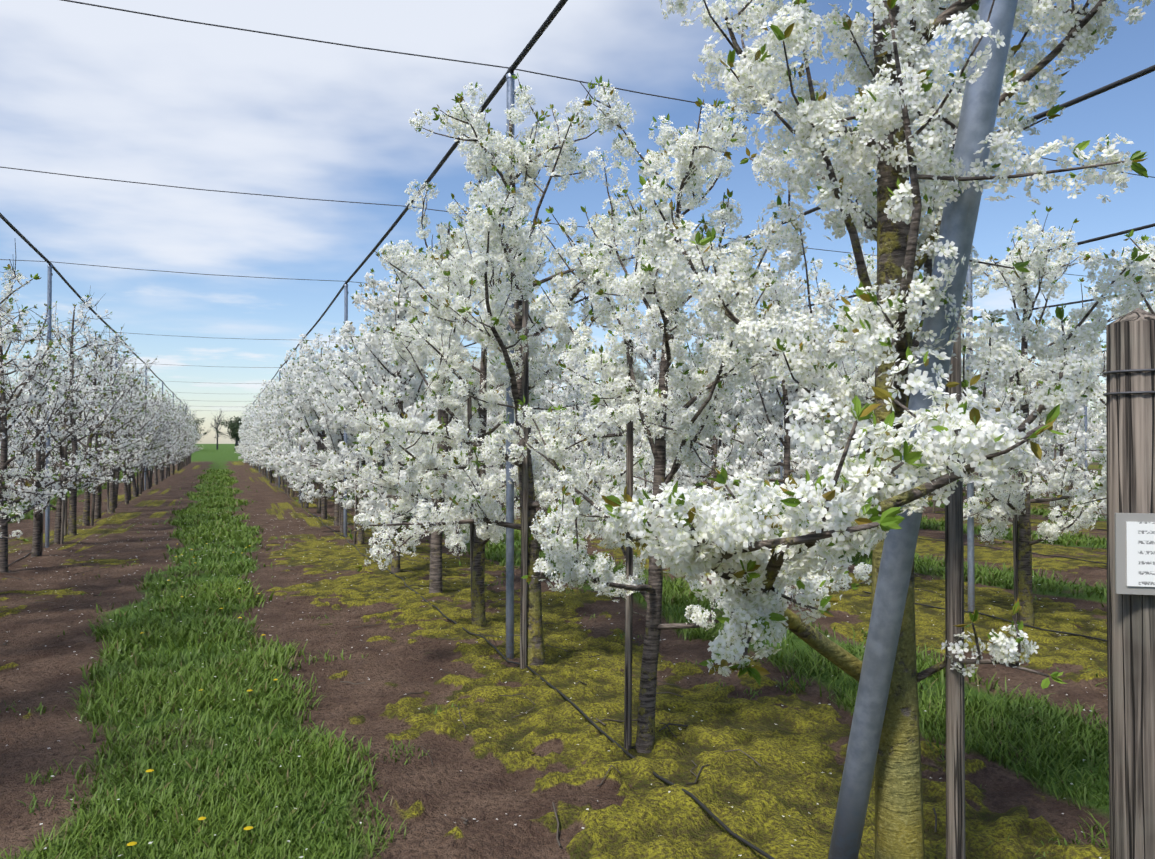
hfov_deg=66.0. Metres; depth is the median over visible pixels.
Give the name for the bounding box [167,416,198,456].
cherry tree
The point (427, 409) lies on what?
cherry tree
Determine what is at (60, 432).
cherry tree
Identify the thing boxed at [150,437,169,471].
cherry tree
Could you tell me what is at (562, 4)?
net wires
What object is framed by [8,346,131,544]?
cherry tree
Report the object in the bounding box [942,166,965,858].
tree stake
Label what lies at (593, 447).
cherry tree
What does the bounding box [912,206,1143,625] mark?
cherry tree
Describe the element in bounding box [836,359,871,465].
cherry tree
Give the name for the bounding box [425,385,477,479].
cherry tree
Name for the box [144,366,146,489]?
steel post
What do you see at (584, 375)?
steel post
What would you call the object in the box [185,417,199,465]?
cherry tree
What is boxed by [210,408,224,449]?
bare tree
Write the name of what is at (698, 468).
cherry tree
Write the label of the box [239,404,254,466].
cherry tree
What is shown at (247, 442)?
cherry tree
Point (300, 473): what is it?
steel post
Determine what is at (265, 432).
cherry tree
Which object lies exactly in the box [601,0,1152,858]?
cherry tree
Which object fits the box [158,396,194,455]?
cherry tree
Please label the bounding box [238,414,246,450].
cherry tree
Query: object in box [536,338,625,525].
cherry tree
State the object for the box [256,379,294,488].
cherry tree
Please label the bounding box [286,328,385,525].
cherry tree
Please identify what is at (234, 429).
tree
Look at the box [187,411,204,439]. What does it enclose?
shrub
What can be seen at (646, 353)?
cherry tree
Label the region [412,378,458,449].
cherry tree
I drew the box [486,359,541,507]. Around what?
cherry tree
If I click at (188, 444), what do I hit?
cherry tree
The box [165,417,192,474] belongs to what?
cherry tree
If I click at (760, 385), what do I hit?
cherry tree
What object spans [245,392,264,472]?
cherry tree
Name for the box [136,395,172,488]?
cherry tree
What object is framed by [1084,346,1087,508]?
steel post
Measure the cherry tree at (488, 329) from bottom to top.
4.421 m
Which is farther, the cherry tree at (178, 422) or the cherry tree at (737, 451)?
the cherry tree at (178, 422)
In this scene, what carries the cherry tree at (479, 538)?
on the ground at (482, 772)
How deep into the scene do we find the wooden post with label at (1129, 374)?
1.61 m
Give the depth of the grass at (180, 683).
5.14 m
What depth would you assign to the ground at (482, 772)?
5.62 m
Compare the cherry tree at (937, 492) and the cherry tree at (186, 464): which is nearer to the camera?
the cherry tree at (937, 492)
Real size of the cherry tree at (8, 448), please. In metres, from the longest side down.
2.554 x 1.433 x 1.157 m
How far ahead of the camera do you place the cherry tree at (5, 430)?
11.16 m
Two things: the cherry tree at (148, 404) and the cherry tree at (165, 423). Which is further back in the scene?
the cherry tree at (165, 423)
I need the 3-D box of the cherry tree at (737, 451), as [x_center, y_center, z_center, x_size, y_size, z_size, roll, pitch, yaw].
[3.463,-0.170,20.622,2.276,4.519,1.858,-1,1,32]
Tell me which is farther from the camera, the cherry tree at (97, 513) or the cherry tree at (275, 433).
the cherry tree at (275, 433)
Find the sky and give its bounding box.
[0,0,1154,443]
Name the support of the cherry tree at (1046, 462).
on the ground at (482, 772)
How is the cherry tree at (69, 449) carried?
on the ground at (482, 772)
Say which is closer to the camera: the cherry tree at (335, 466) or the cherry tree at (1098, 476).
the cherry tree at (335, 466)
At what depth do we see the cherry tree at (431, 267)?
9.34 m
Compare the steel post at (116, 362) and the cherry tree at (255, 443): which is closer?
the steel post at (116, 362)
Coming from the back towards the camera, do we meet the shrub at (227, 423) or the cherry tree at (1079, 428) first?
the shrub at (227, 423)
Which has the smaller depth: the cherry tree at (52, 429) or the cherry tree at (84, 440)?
the cherry tree at (52, 429)
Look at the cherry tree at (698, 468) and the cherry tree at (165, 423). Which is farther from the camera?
the cherry tree at (165, 423)
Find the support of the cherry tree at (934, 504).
on the ground at (482, 772)
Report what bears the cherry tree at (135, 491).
on the ground at (482, 772)
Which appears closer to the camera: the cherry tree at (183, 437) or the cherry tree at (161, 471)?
the cherry tree at (161, 471)
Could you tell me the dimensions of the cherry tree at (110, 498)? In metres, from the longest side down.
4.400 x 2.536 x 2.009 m
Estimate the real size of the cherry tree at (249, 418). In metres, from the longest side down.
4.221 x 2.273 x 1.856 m
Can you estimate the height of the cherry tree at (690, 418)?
3.597 m
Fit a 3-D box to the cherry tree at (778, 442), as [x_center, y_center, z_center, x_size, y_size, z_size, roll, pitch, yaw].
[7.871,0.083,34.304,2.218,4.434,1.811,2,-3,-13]
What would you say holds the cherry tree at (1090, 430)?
on the ground at (482, 772)
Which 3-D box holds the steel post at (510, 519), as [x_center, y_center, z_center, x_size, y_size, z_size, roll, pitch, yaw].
[-0.502,-0.333,6.651,0.071,4.770,0.078,0,-1,-22]
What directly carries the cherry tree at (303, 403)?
on the ground at (482, 772)
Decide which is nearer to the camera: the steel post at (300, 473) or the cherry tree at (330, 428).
the cherry tree at (330, 428)
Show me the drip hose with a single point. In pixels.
(732, 833)
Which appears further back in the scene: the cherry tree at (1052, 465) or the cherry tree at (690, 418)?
the cherry tree at (1052, 465)
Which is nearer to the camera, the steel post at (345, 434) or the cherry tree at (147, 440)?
the steel post at (345, 434)
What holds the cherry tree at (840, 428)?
on the ground at (482, 772)
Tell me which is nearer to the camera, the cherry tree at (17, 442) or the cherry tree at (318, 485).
the cherry tree at (318, 485)
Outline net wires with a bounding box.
[0,0,1154,410]
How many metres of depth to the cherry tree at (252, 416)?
51.62 m
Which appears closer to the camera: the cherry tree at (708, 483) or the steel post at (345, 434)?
the steel post at (345, 434)
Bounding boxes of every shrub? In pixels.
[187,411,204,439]
[214,417,241,445]
[219,416,241,449]
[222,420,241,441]
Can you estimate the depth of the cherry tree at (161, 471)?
38.60 m
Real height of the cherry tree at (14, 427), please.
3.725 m
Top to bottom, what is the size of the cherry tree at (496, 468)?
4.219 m
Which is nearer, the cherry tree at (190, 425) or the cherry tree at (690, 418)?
the cherry tree at (690, 418)
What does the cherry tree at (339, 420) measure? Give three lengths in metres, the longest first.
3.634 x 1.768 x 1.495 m
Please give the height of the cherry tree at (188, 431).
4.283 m
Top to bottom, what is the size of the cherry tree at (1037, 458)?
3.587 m
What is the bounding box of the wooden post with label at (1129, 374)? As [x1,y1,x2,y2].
[1102,308,1154,858]
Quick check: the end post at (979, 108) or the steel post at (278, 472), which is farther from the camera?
the steel post at (278, 472)
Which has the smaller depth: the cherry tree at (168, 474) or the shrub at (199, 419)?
the cherry tree at (168, 474)
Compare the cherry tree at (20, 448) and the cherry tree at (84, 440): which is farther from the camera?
the cherry tree at (84, 440)
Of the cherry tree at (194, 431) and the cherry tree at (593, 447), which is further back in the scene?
the cherry tree at (194, 431)
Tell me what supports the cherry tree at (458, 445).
on the ground at (482, 772)
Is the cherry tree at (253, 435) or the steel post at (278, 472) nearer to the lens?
the steel post at (278, 472)
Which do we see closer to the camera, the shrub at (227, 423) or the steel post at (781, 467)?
the steel post at (781, 467)
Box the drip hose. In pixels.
[8,471,1106,858]
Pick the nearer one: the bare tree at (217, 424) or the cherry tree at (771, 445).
the cherry tree at (771, 445)
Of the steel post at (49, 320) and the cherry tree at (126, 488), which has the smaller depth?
the steel post at (49, 320)
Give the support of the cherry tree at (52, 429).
on the ground at (482, 772)
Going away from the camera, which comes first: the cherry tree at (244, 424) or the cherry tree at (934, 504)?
the cherry tree at (934, 504)
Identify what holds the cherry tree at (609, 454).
on the ground at (482, 772)
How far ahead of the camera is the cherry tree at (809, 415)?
17.50 m
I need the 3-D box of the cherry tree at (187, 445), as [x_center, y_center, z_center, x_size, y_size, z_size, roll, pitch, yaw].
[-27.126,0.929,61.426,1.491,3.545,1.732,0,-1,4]
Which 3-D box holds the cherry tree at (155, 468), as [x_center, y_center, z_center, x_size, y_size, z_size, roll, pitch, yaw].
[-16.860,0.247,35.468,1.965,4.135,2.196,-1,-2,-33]
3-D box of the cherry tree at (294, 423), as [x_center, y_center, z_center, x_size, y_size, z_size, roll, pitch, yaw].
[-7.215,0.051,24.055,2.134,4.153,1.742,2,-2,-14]
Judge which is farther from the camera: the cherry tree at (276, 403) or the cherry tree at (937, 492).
the cherry tree at (276, 403)
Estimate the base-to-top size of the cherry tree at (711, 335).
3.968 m
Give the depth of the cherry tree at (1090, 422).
41.98 m
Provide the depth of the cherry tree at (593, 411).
15.97 m
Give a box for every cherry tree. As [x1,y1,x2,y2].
[0,243,41,323]
[0,262,90,522]
[0,303,96,572]
[0,306,56,541]
[0,373,35,486]
[0,427,21,470]
[5,333,111,557]
[7,286,137,535]
[7,397,20,460]
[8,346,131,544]
[10,386,53,484]
[11,386,42,485]
[21,402,55,471]
[29,315,158,525]
[42,396,78,476]
[51,420,85,476]
[54,394,86,457]
[68,360,144,518]
[70,334,156,513]
[77,340,167,507]
[79,418,95,458]
[90,359,167,499]
[103,382,151,504]
[122,376,162,496]
[129,373,178,493]
[133,381,180,486]
[133,382,166,491]
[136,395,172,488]
[143,391,182,484]
[148,389,189,479]
[150,400,190,477]
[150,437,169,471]
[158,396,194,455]
[159,411,186,480]
[165,415,182,476]
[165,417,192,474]
[167,406,194,470]
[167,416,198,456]
[171,404,195,468]
[171,409,196,472]
[171,418,199,466]
[177,405,199,467]
[183,420,196,466]
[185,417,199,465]
[186,414,202,451]
[238,406,257,469]
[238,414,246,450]
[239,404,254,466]
[239,420,254,467]
[242,399,266,462]
[245,377,278,482]
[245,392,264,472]
[246,400,263,473]
[246,400,265,475]
[247,418,266,464]
[249,401,269,479]
[249,408,260,471]
[250,387,293,486]
[253,382,280,484]
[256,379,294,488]
[256,405,274,479]
[262,384,294,490]
[264,398,293,493]
[267,339,321,507]
[267,364,328,496]
[268,356,335,503]
[278,370,309,499]
[280,328,356,519]
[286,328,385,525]
[287,352,335,512]
[293,354,378,533]
[314,335,422,543]
[318,286,449,555]
[330,255,454,572]
[339,206,589,626]
[341,179,553,592]
[348,73,740,668]
[407,376,436,488]
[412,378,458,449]
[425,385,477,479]
[448,370,504,472]
[459,358,505,474]
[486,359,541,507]
[495,332,551,480]
[498,339,575,512]
[502,76,873,752]
[531,389,554,477]
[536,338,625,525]
[566,343,652,497]
[567,377,604,491]
[579,393,600,460]
[582,395,622,460]
[591,433,607,457]
[595,299,710,491]
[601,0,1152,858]
[603,378,648,483]
[625,348,701,477]
[640,289,763,507]
[666,388,710,483]
[687,344,778,500]
[695,439,722,488]
[699,241,859,558]
[721,378,751,469]
[738,366,817,487]
[742,391,791,470]
[744,416,774,455]
[766,385,817,483]
[772,401,791,455]
[777,319,858,506]
[794,240,965,552]
[824,372,856,455]
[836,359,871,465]
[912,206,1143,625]
[930,451,942,512]
[933,353,1018,497]
[964,380,1019,506]
[979,356,1049,501]
[996,389,1044,476]
[1017,229,1154,510]
[1029,338,1099,521]
[1033,439,1059,480]
[1038,414,1097,494]
[1042,423,1091,506]
[1058,397,1098,469]
[1058,405,1095,468]
[1065,281,1154,518]
[1084,380,1106,465]
[1086,390,1105,484]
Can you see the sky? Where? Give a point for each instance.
(86, 90)
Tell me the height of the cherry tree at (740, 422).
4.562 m
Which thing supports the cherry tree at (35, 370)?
on the ground at (482, 772)
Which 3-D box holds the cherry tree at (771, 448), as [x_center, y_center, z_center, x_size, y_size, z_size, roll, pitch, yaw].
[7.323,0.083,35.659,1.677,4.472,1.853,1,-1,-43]
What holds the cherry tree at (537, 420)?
on the ground at (482, 772)
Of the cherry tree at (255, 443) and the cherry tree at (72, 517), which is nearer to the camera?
the cherry tree at (72, 517)
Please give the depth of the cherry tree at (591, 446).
40.64 m
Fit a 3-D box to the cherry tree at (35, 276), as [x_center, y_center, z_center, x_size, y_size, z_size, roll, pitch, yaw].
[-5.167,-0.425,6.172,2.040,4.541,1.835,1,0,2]
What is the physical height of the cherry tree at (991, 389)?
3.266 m
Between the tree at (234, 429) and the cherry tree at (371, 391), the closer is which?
the cherry tree at (371, 391)
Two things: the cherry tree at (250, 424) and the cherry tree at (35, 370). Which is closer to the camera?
the cherry tree at (35, 370)
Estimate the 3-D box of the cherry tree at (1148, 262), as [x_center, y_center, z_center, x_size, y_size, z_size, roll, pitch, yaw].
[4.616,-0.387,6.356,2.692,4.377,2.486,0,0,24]
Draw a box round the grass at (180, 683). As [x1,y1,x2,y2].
[0,467,1108,858]
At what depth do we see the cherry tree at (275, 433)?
30.36 m
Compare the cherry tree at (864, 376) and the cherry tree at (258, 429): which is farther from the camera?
the cherry tree at (258, 429)
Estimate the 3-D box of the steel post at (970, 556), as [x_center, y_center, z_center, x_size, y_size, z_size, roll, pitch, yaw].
[3.676,-0.307,8.323,0.071,4.770,0.078,0,-1,-22]
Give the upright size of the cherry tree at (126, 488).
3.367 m
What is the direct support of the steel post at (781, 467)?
on the ground at (482, 772)
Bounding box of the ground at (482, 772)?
[0,444,1109,858]
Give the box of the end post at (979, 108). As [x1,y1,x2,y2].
[828,0,1017,858]
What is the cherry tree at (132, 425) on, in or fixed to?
on the ground at (482, 772)
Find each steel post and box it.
[45,264,52,547]
[115,336,117,440]
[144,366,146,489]
[278,370,280,487]
[299,346,300,502]
[343,284,347,536]
[506,66,515,658]
[583,297,585,517]
[780,381,782,504]
[966,253,974,611]
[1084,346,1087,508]
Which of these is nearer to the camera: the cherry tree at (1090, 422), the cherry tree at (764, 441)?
the cherry tree at (764, 441)
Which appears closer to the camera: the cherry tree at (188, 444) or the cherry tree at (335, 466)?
the cherry tree at (335, 466)
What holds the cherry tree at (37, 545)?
on the ground at (482, 772)
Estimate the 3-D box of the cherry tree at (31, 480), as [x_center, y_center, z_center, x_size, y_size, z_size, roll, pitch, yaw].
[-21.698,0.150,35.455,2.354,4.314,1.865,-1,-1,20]
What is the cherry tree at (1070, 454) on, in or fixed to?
on the ground at (482, 772)
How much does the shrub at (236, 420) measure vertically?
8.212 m
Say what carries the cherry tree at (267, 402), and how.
on the ground at (482, 772)
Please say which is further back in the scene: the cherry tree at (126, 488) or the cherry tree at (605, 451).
the cherry tree at (605, 451)
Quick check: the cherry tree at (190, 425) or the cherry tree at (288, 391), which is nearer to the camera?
the cherry tree at (288, 391)
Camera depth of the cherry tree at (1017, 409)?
24.17 m
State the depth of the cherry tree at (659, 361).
24.13 m
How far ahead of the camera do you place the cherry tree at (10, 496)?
8.22 m
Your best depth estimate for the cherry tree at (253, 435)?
45.18 m
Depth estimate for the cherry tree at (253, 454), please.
36.92 m
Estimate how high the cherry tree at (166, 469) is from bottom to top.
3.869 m
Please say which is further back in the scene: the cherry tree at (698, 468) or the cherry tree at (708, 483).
the cherry tree at (708, 483)
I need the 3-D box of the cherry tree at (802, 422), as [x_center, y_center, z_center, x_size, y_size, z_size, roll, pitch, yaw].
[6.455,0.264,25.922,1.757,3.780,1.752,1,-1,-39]
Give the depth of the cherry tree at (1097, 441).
11.40 m
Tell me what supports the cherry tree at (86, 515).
on the ground at (482, 772)
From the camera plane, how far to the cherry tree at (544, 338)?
20.71 m
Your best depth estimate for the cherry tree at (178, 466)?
53.19 m
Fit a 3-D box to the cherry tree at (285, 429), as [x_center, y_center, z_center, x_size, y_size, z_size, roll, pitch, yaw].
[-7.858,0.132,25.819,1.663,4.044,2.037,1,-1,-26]
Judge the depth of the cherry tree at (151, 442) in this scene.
29.07 m
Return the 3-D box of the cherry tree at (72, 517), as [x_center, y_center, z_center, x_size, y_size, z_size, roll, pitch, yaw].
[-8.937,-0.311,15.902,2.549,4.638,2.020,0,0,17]
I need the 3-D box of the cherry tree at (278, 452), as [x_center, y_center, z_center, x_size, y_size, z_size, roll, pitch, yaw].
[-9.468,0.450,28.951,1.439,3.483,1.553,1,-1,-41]
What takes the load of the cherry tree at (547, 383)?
on the ground at (482, 772)
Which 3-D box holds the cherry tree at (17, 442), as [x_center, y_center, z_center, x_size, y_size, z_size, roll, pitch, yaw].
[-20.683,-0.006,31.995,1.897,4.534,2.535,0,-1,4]
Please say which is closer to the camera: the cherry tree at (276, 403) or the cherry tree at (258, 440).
the cherry tree at (276, 403)
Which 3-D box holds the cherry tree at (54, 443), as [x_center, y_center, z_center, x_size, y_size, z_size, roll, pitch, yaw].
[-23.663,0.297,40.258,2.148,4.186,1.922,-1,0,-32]
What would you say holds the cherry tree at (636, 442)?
on the ground at (482, 772)
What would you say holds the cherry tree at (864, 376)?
on the ground at (482, 772)
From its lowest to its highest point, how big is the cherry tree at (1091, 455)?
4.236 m

